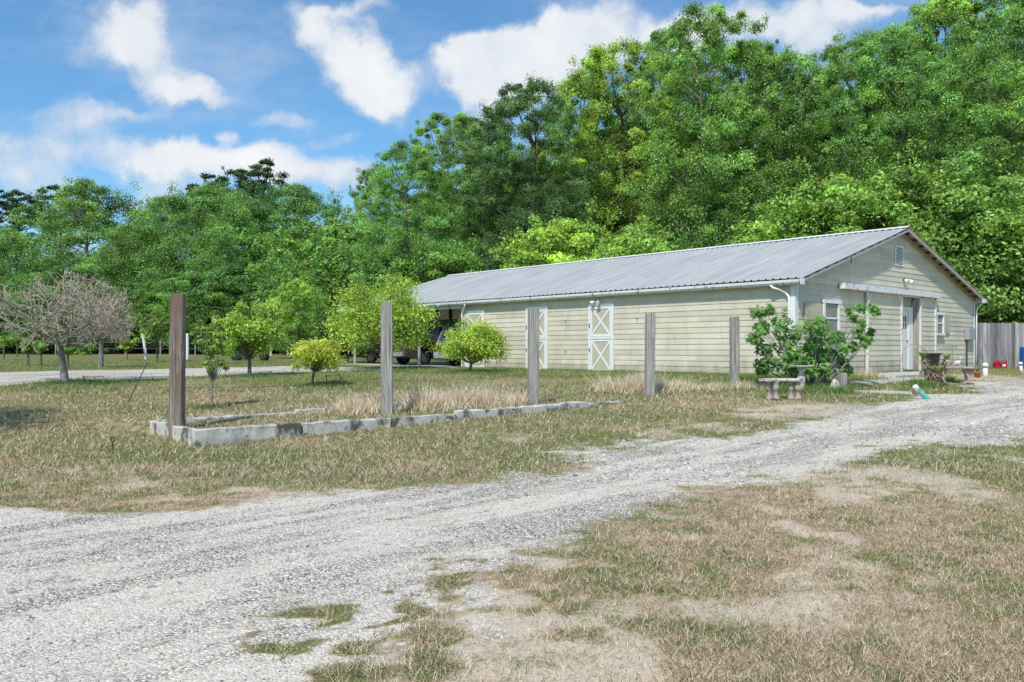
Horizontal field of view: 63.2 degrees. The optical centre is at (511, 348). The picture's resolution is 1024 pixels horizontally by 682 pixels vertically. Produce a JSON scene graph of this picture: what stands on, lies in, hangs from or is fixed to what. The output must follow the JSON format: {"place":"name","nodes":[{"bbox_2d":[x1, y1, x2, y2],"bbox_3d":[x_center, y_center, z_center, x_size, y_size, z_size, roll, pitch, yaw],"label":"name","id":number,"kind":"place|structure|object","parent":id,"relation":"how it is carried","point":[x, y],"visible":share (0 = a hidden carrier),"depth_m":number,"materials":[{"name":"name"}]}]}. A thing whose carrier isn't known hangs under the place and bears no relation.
{"place":"outdoors","nodes":[
{"label":"outdoors","id":0,"kind":"place"},
{"bbox_2d":[0,0,1021,346],"label":"sky","id":1,"kind":"structure","parent":0,"point":[114,93],"materials":[{"name":"blue"}]},
{"bbox_2d":[0,349,1023,681],"bbox_3d":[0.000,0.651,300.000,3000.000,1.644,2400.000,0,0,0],"label":"ground","id":2,"kind":"structure","parent":0,"point":[204,657],"depth_m":6.16,"materials":[{"name":"gravel"}]},
{"bbox_2d":[0,189,36,244],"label":"pine tree","id":3,"kind":"object","parent":2,"relation":"on","point":[10,196],"visible":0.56,"depth_m":90.72,"materials":[{"name":"green plant"}]},
{"bbox_2d":[0,189,55,259],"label":"pine tree","id":4,"kind":"object","parent":2,"relation":"on","point":[20,194],"visible":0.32,"depth_m":91.46,"materials":[{"name":"green plant"}]},
{"bbox_2d":[0,226,59,351],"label":"oak tree","id":5,"kind":"object","parent":2,"relation":"on","point":[9,266],"visible":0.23,"depth_m":78.72,"materials":[{"name":"green plant"}]},
{"bbox_2d":[0,262,88,353],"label":"bushy tree","id":6,"kind":"object","parent":2,"relation":"on","point":[21,283],"visible":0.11,"depth_m":70.50,"materials":[{"name":"green plant"}]},
{"bbox_2d":[10,184,90,348],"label":"pine tree","id":7,"kind":"object","parent":2,"relation":"on","point":[50,188],"visible":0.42,"depth_m":89.18,"materials":[{"name":"green plant"}]},
{"bbox_2d":[0,268,141,381],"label":"bare tree","id":8,"kind":"object","parent":2,"relation":"on","point":[114,320],"visible":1,"depth_m":22.82,"materials":[{"name":"grey plant"}]},
{"bbox_2d":[0,254,160,353],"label":"bushy tree","id":9,"kind":"object","parent":2,"relation":"on","point":[61,269],"visible":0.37,"depth_m":66.72,"materials":[{"name":"green plant"}]},
{"bbox_2d":[0,175,179,306],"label":"oak tree","id":10,"kind":"object","parent":2,"relation":"on","point":[85,211],"visible":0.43,"depth_m":79.23,"materials":[{"name":"green plant"}]},
{"bbox_2d":[67,298,135,366],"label":"bare tree","id":11,"kind":"object","parent":2,"relation":"on","point":[100,357],"visible":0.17,"depth_m":35.23,"materials":[{"name":"grey plant"}]},
{"bbox_2d":[66,281,158,353],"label":"bushy tree","id":12,"kind":"object","parent":2,"relation":"on","point":[134,323],"visible":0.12,"depth_m":69.07,"materials":[{"name":"green plant"}]},
{"bbox_2d":[71,221,201,352],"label":"oak tree","id":13,"kind":"object","parent":2,"relation":"on","point":[126,240],"visible":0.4,"depth_m":76.30,"materials":[{"name":"green plant"}]},
{"bbox_2d":[99,268,198,352],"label":"bushy tree","id":14,"kind":"object","parent":2,"relation":"on","point":[130,292],"visible":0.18,"depth_m":70.26,"materials":[{"name":"green plant"}]},
{"bbox_2d":[137,304,169,361],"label":"young tree","id":15,"kind":"object","parent":2,"relation":"on","point":[153,332],"visible":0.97,"depth_m":43.51,"materials":[{"name":"green plant"}]},
{"bbox_2d":[83,192,227,351],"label":"oak tree","id":16,"kind":"object","parent":2,"relation":"on","point":[155,205],"visible":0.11,"depth_m":83.39,"materials":[{"name":"green plant"}]},
{"bbox_2d":[150,420,168,437],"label":"concrete slab","id":17,"kind":"structure","parent":2,"relation":"on","point":[158,427],"depth_m":12.31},
{"bbox_2d":[168,294,185,439],"bbox_3d":[-4.835,0.316,12.013,0.213,2.222,0.201,0,0,-9],"label":"wooden post","id":18,"kind":"object","parent":2,"relation":"on","point":[177,368],"visible":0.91,"depth_m":11.92,"materials":[{"name":"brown wood"}]},
{"bbox_2d":[172,426,195,445],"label":"concrete slab","id":19,"kind":"structure","parent":2,"relation":"on","point":[183,433],"depth_m":11.62,"materials":[{"name":"concrete"}]},
{"bbox_2d":[124,261,251,353],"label":"bushy tree","id":20,"kind":"object","parent":2,"relation":"on","point":[212,286],"visible":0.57,"depth_m":66.24,"materials":[{"name":"green plant"}]},
{"bbox_2d":[0,308,378,353],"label":"undergrowth","id":21,"kind":"object","parent":2,"relation":"on","point":[51,350],"visible":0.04,"depth_m":73.04,"materials":[{"name":"green plant"}]},
{"bbox_2d":[117,179,281,310],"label":"oak tree","id":22,"kind":"object","parent":2,"relation":"on","point":[203,197],"visible":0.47,"depth_m":76.76,"materials":[{"name":"green plant"}]},
{"bbox_2d":[189,314,220,360],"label":"young tree","id":23,"kind":"object","parent":2,"relation":"on","point":[198,333],"visible":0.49,"depth_m":40.23,"materials":[{"name":"green plant"}]},
{"bbox_2d":[180,171,234,227],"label":"pine tree","id":24,"kind":"object","parent":2,"relation":"on","point":[206,176],"visible":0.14,"depth_m":94.78,"materials":[{"name":"green plant"}]},
{"bbox_2d":[197,317,229,404],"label":"young tree","id":25,"kind":"object","parent":2,"relation":"on","point":[216,338],"visible":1,"depth_m":16.66,"materials":[{"name":"green plant"}]},
{"bbox_2d":[159,253,283,350],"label":"bushy tree","id":26,"kind":"object","parent":2,"relation":"on","point":[228,270],"visible":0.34,"depth_m":67.97,"materials":[{"name":"green plant"}]},
{"bbox_2d":[158,411,294,422],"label":"concrete slab","id":27,"kind":"structure","parent":2,"relation":"on","point":[187,420],"depth_m":13.29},
{"bbox_2d":[202,166,275,346],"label":"pine tree","id":28,"kind":"object","parent":2,"relation":"on","point":[230,172],"visible":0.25,"depth_m":92.47,"materials":[{"name":"green plant"}]},
{"bbox_2d":[176,194,308,321],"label":"oak tree","id":29,"kind":"object","parent":2,"relation":"on","point":[236,221],"visible":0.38,"depth_m":73.90,"materials":[{"name":"green plant"}]},
{"bbox_2d":[192,422,300,447],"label":"concrete slab","id":30,"kind":"structure","parent":2,"relation":"on","point":[214,436],"depth_m":11.76,"materials":[{"name":"concrete"}]},
{"bbox_2d":[214,299,286,374],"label":"citrus tree","id":31,"kind":"object","parent":2,"relation":"on","point":[245,335],"visible":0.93,"depth_m":26.78,"materials":[{"name":"green plant"}]},
{"bbox_2d":[234,157,301,227],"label":"pine tree","id":32,"kind":"object","parent":2,"relation":"on","point":[257,170],"visible":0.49,"depth_m":91.18,"materials":[{"name":"green plant"}]},
{"bbox_2d":[24,367,517,409],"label":"uncut grass","id":33,"kind":"structure","parent":2,"relation":"on","point":[207,406],"depth_m":23.28,"materials":[{"name":"plant"}]},
{"bbox_2d":[221,178,361,271],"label":"oak tree","id":34,"kind":"object","parent":2,"relation":"on","point":[295,194],"visible":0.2,"depth_m":80.13,"materials":[{"name":"green plant"}]},
{"bbox_2d":[251,271,335,357],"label":"bushy tree","id":35,"kind":"object","parent":2,"relation":"on","point":[290,290],"visible":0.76,"depth_m":51.46,"materials":[{"name":"green plant"}]},
{"bbox_2d":[289,337,344,383],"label":"citrus tree","id":36,"kind":"object","parent":2,"relation":"on","point":[312,355],"visible":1,"depth_m":22.03,"materials":[{"name":"green plant"}]},
{"bbox_2d":[241,200,393,347],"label":"bushy tree","id":37,"kind":"object","parent":2,"relation":"on","point":[308,245],"visible":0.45,"depth_m":62.06,"materials":[{"name":"green plant"}]},
{"bbox_2d":[303,311,337,342],"bbox_3d":[-11.335,-0.763,50.099,2.311,2.966,2.194,0,0,0],"label":"leafy shrub","id":38,"kind":"object","parent":2,"relation":"on","point":[312,328],"visible":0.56,"depth_m":49.73,"materials":[{"name":"green plant"}]},
{"bbox_2d":[284,229,396,355],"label":"bushy tree","id":39,"kind":"object","parent":2,"relation":"on","point":[349,267],"visible":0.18,"depth_m":58.33,"materials":[{"name":"green plant"}]},
{"bbox_2d":[300,418,390,435],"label":"concrete slab","id":40,"kind":"structure","parent":2,"relation":"on","point":[328,426],"depth_m":12.85,"materials":[{"name":"concrete"}]},
{"bbox_2d":[318,387,400,414],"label":"dry weeds","id":41,"kind":"object","parent":2,"relation":"on","point":[356,406],"visible":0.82,"depth_m":14.32,"materials":[{"name":"beige plant"}]},
{"bbox_2d":[344,166,399,353],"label":"broadleaf tree","id":42,"kind":"object","parent":2,"relation":"on","point":[356,193],"visible":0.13,"depth_m":69.44,"materials":[{"name":"green plant"}]},
{"bbox_2d":[313,272,444,355],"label":"citrus tree","id":43,"kind":"object","parent":2,"relation":"on","point":[406,314],"visible":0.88,"depth_m":32.12,"materials":[{"name":"green plant"}]},
{"bbox_2d":[380,301,392,413],"bbox_3d":[-2.159,0.277,14.328,0.197,2.186,0.198,0,0,-16],"label":"wooden post","id":44,"kind":"object","parent":2,"relation":"on","point":[386,373],"visible":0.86,"depth_m":14.24,"materials":[{"name":"grey wood"}]},
{"bbox_2d":[338,236,453,353],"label":"bushy tree","id":45,"kind":"object","parent":2,"relation":"on","point":[386,261],"visible":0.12,"depth_m":52.48,"materials":[{"name":"green plant"}]},
{"bbox_2d":[335,137,477,326],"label":"broadleaf tree","id":46,"kind":"object","parent":2,"relation":"on","point":[426,172],"visible":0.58,"depth_m":53.12,"materials":[{"name":"green plant"}]},
{"bbox_2d":[186,402,626,449],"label":"edge weeds","id":47,"kind":"object","parent":2,"relation":"on","point":[339,433],"visible":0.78,"depth_m":13.43,"materials":[{"name":"green plant"}]},
{"bbox_2d":[388,414,455,427],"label":"concrete slab","id":48,"kind":"structure","parent":2,"relation":"on","point":[402,421],"depth_m":13.83,"materials":[{"name":"concrete"}]},
{"bbox_2d":[366,233,488,331],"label":"bushy tree","id":49,"kind":"object","parent":2,"relation":"on","point":[451,259],"visible":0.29,"depth_m":50.80,"materials":[{"name":"green plant"}]},
{"bbox_2d":[393,374,473,411],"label":"dry weeds","id":50,"kind":"object","parent":2,"relation":"on","point":[423,401],"visible":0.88,"depth_m":15.15,"materials":[{"name":"beige plant"}]},
{"bbox_2d":[371,111,507,326],"bbox_3d":[-4.475,-8.831,64.271,10.452,19.333,10.224,0,0,36],"label":"broadleaf tree","id":51,"kind":"object","parent":2,"relation":"on","point":[462,120],"visible":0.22,"depth_m":62.91,"materials":[{"name":"green plant"}]},
{"bbox_2d":[158,381,743,441],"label":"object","id":52,"kind":"object","parent":2,"relation":"on","point":[395,410],"visible":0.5,"depth_m":14.37,"materials":[{"name":"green plant"}]},
{"bbox_2d":[424,315,512,371],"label":"citrus tree","id":53,"kind":"object","parent":2,"relation":"on","point":[476,342],"visible":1,"depth_m":29.26,"materials":[{"name":"green plant"}]},
{"bbox_2d":[453,409,497,420],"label":"concrete slab","id":54,"kind":"structure","parent":2,"relation":"on","point":[464,413],"depth_m":14.63,"materials":[{"name":"concrete"}]},
{"bbox_2d":[419,380,536,408],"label":"dry weeds","id":55,"kind":"object","parent":2,"relation":"on","point":[482,398],"visible":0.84,"depth_m":15.85,"materials":[{"name":"beige plant"}]},
{"bbox_2d":[424,119,550,268],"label":"broadleaf tree","id":56,"kind":"object","parent":2,"relation":"on","point":[475,131],"visible":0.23,"depth_m":57.01,"materials":[{"name":"green plant"}]},
{"bbox_2d":[452,156,565,260],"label":"broadleaf tree","id":57,"kind":"object","parent":2,"relation":"on","point":[509,184],"visible":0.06,"depth_m":66.52,"materials":[{"name":"green plant"}]},
{"bbox_2d":[495,406,531,415],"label":"concrete slab","id":58,"kind":"structure","parent":2,"relation":"on","point":[512,410],"depth_m":15.26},
{"bbox_2d":[449,71,604,270],"bbox_3d":[1.270,-8.405,53.750,10.344,18.730,11.009,0,0,-13],"label":"broadleaf tree","id":59,"kind":"object","parent":2,"relation":"on","point":[502,113],"visible":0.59,"depth_m":53.04,"materials":[{"name":"green plant"}]},
{"bbox_2d":[527,308,538,404],"bbox_3d":[0.427,0.274,16.713,0.212,2.190,0.205,0,0,-14],"label":"wooden post","id":60,"kind":"object","parent":2,"relation":"on","point":[533,350],"visible":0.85,"depth_m":16.62,"materials":[{"name":"grey wood"}]},
{"bbox_2d":[530,403,559,412],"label":"concrete slab","id":61,"kind":"structure","parent":2,"relation":"on","point":[543,407],"depth_m":15.79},
{"bbox_2d":[504,71,639,259],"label":"broadleaf tree","id":62,"kind":"object","parent":2,"relation":"on","point":[609,154],"visible":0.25,"depth_m":59.70,"materials":[{"name":"green plant"}]},
{"bbox_2d":[481,200,671,296],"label":"bushy tree","id":63,"kind":"object","parent":2,"relation":"on","point":[559,232],"visible":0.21,"depth_m":47.29,"materials":[{"name":"green plant"}]},
{"bbox_2d":[548,212,678,261],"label":"bushy tree","id":64,"kind":"object","parent":2,"relation":"on","point":[638,241],"visible":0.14,"depth_m":46.48,"materials":[{"name":"green plant"}]},
{"bbox_2d":[456,366,788,376],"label":"green weeds","id":65,"kind":"object","parent":2,"relation":"on","point":[607,370],"visible":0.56,"depth_m":28.38,"materials":[{"name":"green plant"}]},
{"bbox_2d":[528,36,721,258],"bbox_3d":[7.198,-10.562,59.957,12.873,22.991,13.161,0,0,-21],"label":"broadleaf tree","id":66,"kind":"object","parent":2,"relation":"on","point":[595,62],"visible":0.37,"depth_m":58.11,"materials":[{"name":"green plant"}]},
{"bbox_2d":[571,363,678,393],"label":"dry weeds","id":67,"kind":"object","parent":2,"relation":"on","point":[628,385],"visible":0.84,"depth_m":20.07,"materials":[{"name":"beige plant"}]},
{"bbox_2d":[558,108,727,243],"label":"broadleaf tree","id":68,"kind":"object","parent":2,"relation":"on","point":[629,126],"visible":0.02,"depth_m":65.13,"materials":[{"name":"green plant"}]},
{"bbox_2d":[644,313,654,395],"bbox_3d":[3.164,0.258,19.097,0.218,2.155,0.208,0,0,-8],"label":"wooden post","id":69,"kind":"object","parent":2,"relation":"on","point":[649,378],"visible":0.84,"depth_m":19.00,"materials":[{"name":"grey wood"}]},
{"bbox_2d":[336,226,986,375],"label":"barn","id":70,"kind":"structure","parent":2,"relation":"on","point":[911,284],"depth_m":28.48,"materials":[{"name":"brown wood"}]},
{"bbox_2d":[379,327,460,364],"bbox_3d":[-3.595,-0.150,40.389,5.580,1.819,1.952,0,0,-42],"label":"pickup truck","id":71,"kind":"object","parent":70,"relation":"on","point":[404,357],"visible":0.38,"depth_m":38.80,"materials":[{"name":"grey metal"}]},
{"bbox_2d":[434,326,460,365],"bbox_3d":[-1.163,-0.120,37.262,4.573,1.759,1.800,0,0,-42],"label":"silver suv","id":72,"kind":"object","parent":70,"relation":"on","point":[453,361],"visible":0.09,"depth_m":36.27,"materials":[{"name":"paint"}]},
{"bbox_2d":[465,309,484,367],"bbox_3d":[-1.522,-0.375,33.946,0.054,2.410,1.226,0,0,-42],"label":"stable door","id":73,"kind":"structure","parent":70,"relation":"in","point":[477,315],"depth_m":33.91,"materials":[{"name":"white wood"}]},
{"bbox_2d":[525,306,547,369],"bbox_3d":[0.926,-0.375,31.244,0.062,2.410,1.177,0,0,-42],"label":"stable door","id":74,"kind":"structure","parent":70,"relation":"in","point":[543,310],"depth_m":31.01,"materials":[{"name":"white wood"}]},
{"bbox_2d":[588,302,613,370],"bbox_3d":[3.085,-0.375,28.855,0.062,2.410,1.153,0,0,-42],"label":"stable door","id":75,"kind":"structure","parent":70,"relation":"in","point":[601,316],"depth_m":28.85,"materials":[{"name":"white wood"}]},
{"bbox_2d":[822,299,840,337],"bbox_3d":[9.522,-0.883,24.767,1.045,1.139,0.102,0,0,-42],"label":"window","id":76,"kind":"structure","parent":70,"relation":"in","point":[830,308],"depth_m":24.83,"materials":[{"name":"white glass"}]},
{"bbox_2d":[865,292,902,372],"bbox_3d":[12.175,-0.511,27.167,2.604,2.602,0.099,0,0,-42],"label":"sliding door","id":77,"kind":"structure","parent":70,"relation":"in","point":[886,353],"depth_m":27.21,"materials":[{"name":"brown wood"}]},
{"bbox_2d":[903,307,912,369],"bbox_3d":[13.600,-0.355,28.763,1.113,2.170,0.098,0,0,-42],"label":"entry door","id":78,"kind":"structure","parent":70,"relation":"in","point":[907,311],"depth_m":28.88,"materials":[{"name":"white paint"}]},
{"bbox_2d":[918,297,936,370],"bbox_3d":[14.741,-0.511,29.493,1.396,2.602,0.099,0,0,-42],"label":"sliding door","id":79,"kind":"structure","parent":70,"relation":"in","point":[927,307],"depth_m":29.46,"materials":[{"name":"brown wood"}]},
{"bbox_2d":[581,25,755,247],"bbox_3d":[11.425,-11.889,64.877,13.862,25.726,11.531,0,0,-3],"label":"broadleaf tree","id":80,"kind":"object","parent":2,"relation":"on","point":[660,41],"visible":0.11,"depth_m":62.74,"materials":[{"name":"green plant"}]},
{"bbox_2d":[655,374,706,392],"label":"dry weeds","id":81,"kind":"object","parent":2,"relation":"on","point":[679,384],"visible":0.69,"depth_m":20.34,"materials":[{"name":"beige plant"}]},
{"bbox_2d":[620,0,805,253],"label":"broadleaf tree","id":82,"kind":"object","parent":2,"relation":"on","point":[716,46],"visible":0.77,"depth_m":50.53,"materials":[{"name":"green plant"}]},
{"bbox_2d":[667,200,766,250],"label":"bushy tree","id":83,"kind":"object","parent":2,"relation":"on","point":[724,226],"visible":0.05,"depth_m":50.56,"materials":[{"name":"green plant"}]},
{"bbox_2d":[729,316,739,384],"bbox_3d":[5.747,0.181,21.481,0.214,2.028,0.212,0,0,-10],"label":"wooden post","id":84,"kind":"object","parent":2,"relation":"on","point":[734,360],"visible":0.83,"depth_m":21.39,"materials":[{"name":"grey wood"}]},
{"bbox_2d":[663,179,834,249],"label":"bushy tree","id":85,"kind":"object","parent":2,"relation":"on","point":[791,214],"visible":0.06,"depth_m":49.62,"materials":[{"name":"green plant"}]},
{"bbox_2d":[681,38,822,240],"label":"broadleaf tree","id":86,"kind":"object","parent":2,"relation":"on","point":[717,77],"visible":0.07,"depth_m":60.45,"materials":[{"name":"green plant"}]},
{"bbox_2d":[759,378,802,399],"bbox_3d":[5.908,0.880,18.195,0.974,0.460,0.433,0,0,0],"label":"stone bench","id":87,"kind":"object","parent":2,"relation":"on","point":[775,387],"visible":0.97,"depth_m":18.11,"materials":[{"name":"stone"}]},
{"bbox_2d":[706,44,874,241],"bbox_3d":[16.742,-8.862,51.629,10.554,19.650,10.070,0,0,-25],"label":"broadleaf tree","id":88,"kind":"object","parent":2,"relation":"on","point":[804,61],"visible":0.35,"depth_m":50.38,"materials":[{"name":"green plant"}]},
{"bbox_2d":[745,302,881,383],"bbox_3d":[7.337,-0.106,20.266,3.351,2.095,1.556,0,0,0],"label":"fig bush","id":89,"kind":"object","parent":2,"relation":"on","point":[828,357],"visible":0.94,"depth_m":20.19,"materials":[{"name":"green plant"}]},
{"bbox_2d":[773,83,883,224],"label":"broadleaf tree","id":90,"kind":"object","parent":2,"relation":"on","point":[838,99],"visible":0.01,"depth_m":63.51,"materials":[{"name":"green plant"}]},
{"bbox_2d":[711,373,964,395],"bbox_3d":[8.656,0.818,21.136,7.413,0.525,4.652,0,0,0],"label":"groundcover","id":91,"kind":"object","parent":2,"relation":"on","point":[821,388],"visible":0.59,"depth_m":20.34,"materials":[{"name":"green plant"}]},
{"bbox_2d":[726,153,996,266],"bbox_3d":[18.312,-4.849,46.860,14.110,12.209,14.566,0,0,-5],"label":"bushy tree","id":92,"kind":"object","parent":2,"relation":"on","point":[824,210],"visible":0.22,"depth_m":45.32,"materials":[{"name":"green plant"}]},
{"bbox_2d":[773,23,965,238],"bbox_3d":[21.294,-9.333,50.714,11.398,20.637,12.130,0,0,27],"label":"broadleaf tree","id":93,"kind":"object","parent":2,"relation":"on","point":[841,71],"visible":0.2,"depth_m":49.35,"materials":[{"name":"green plant"}]},
{"bbox_2d":[817,6,1018,257],"bbox_3d":[22.142,-8.943,48.124,10.195,19.894,10.685,0,0,-28],"label":"broadleaf tree","id":94,"kind":"object","parent":2,"relation":"on","point":[908,101],"visible":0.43,"depth_m":46.52,"materials":[{"name":"green plant"}]},
{"bbox_2d":[822,134,1023,323],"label":"bushy tree","id":95,"kind":"object","parent":2,"relation":"on","point":[965,197],"visible":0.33,"depth_m":41.62,"materials":[{"name":"green plant"}]},
{"bbox_2d":[904,344,955,376],"bbox_3d":[11.863,0.356,23.600,1.470,0.999,0.600,0,0,0],"label":"potted plant","id":96,"kind":"object","parent":2,"relation":"on","point":[934,358],"visible":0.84,"depth_m":23.43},
{"bbox_2d":[917,350,952,385],"bbox_3d":[10.807,0.567,21.220,1.033,1.089,0.599,0,0,0],"label":"yucca plant","id":97,"kind":"object","parent":2,"relation":"on","point":[934,374],"visible":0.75,"depth_m":21.20,"materials":[{"name":"beige plant"}]},
{"bbox_2d":[847,0,1023,217],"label":"broadleaf tree","id":98,"kind":"object","parent":2,"relation":"on","point":[933,9],"visible":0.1,"depth_m":54.12,"materials":[{"name":"green plant"}]},
{"bbox_2d":[876,0,1023,209],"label":"broadleaf tree","id":99,"kind":"object","parent":2,"relation":"on","point":[969,23],"visible":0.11,"depth_m":52.35,"materials":[{"name":"green plant"}]},
{"bbox_2d":[931,366,976,383],"bbox_3d":[11.705,0.701,22.001,1.162,0.460,0.477,0,0,10],"label":"stone bench","id":100,"kind":"object","parent":2,"relation":"on","point":[968,371],"visible":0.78,"depth_m":21.92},
{"bbox_2d":[900,152,1023,323],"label":"bushy tree","id":101,"kind":"object","parent":2,"relation":"on","point":[1007,272],"visible":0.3,"depth_m":40.15,"materials":[{"name":"green plant"}]},
{"bbox_2d":[912,0,1023,322],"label":"broadleaf tree","id":102,"kind":"object","parent":2,"relation":"on","point":[980,113],"visible":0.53,"depth_m":42.53,"materials":[{"name":"green plant"}]},
{"bbox_2d":[942,247,1023,322],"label":"bushy tree","id":103,"kind":"object","parent":2,"relation":"on","point":[999,284],"visible":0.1,"depth_m":40.24,"materials":[{"name":"green plant"}]},
{"bbox_2d":[975,322,1023,367],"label":"picket fence","id":104,"kind":"object","parent":2,"relation":"on","point":[999,342],"visible":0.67,"depth_m":34.58,"materials":[{"name":"grey wood"}]},
{"bbox_2d":[0,358,1023,681],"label":"grass","id":105,"kind":"structure","parent":0,"point":[992,466],"depth_m":7.87,"materials":[{"name":"plant"}]},
{"bbox_2d":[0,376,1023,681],"bbox_3d":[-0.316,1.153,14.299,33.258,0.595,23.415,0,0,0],"label":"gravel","id":106,"kind":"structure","parent":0,"point":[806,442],"depth_m":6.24,"materials":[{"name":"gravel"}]},
{"bbox_2d":[849,377,926,385],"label":"path","id":107,"kind":"structure","parent":0,"point":[875,382],"depth_m":21.53,"materials":[{"name":"concrete"}]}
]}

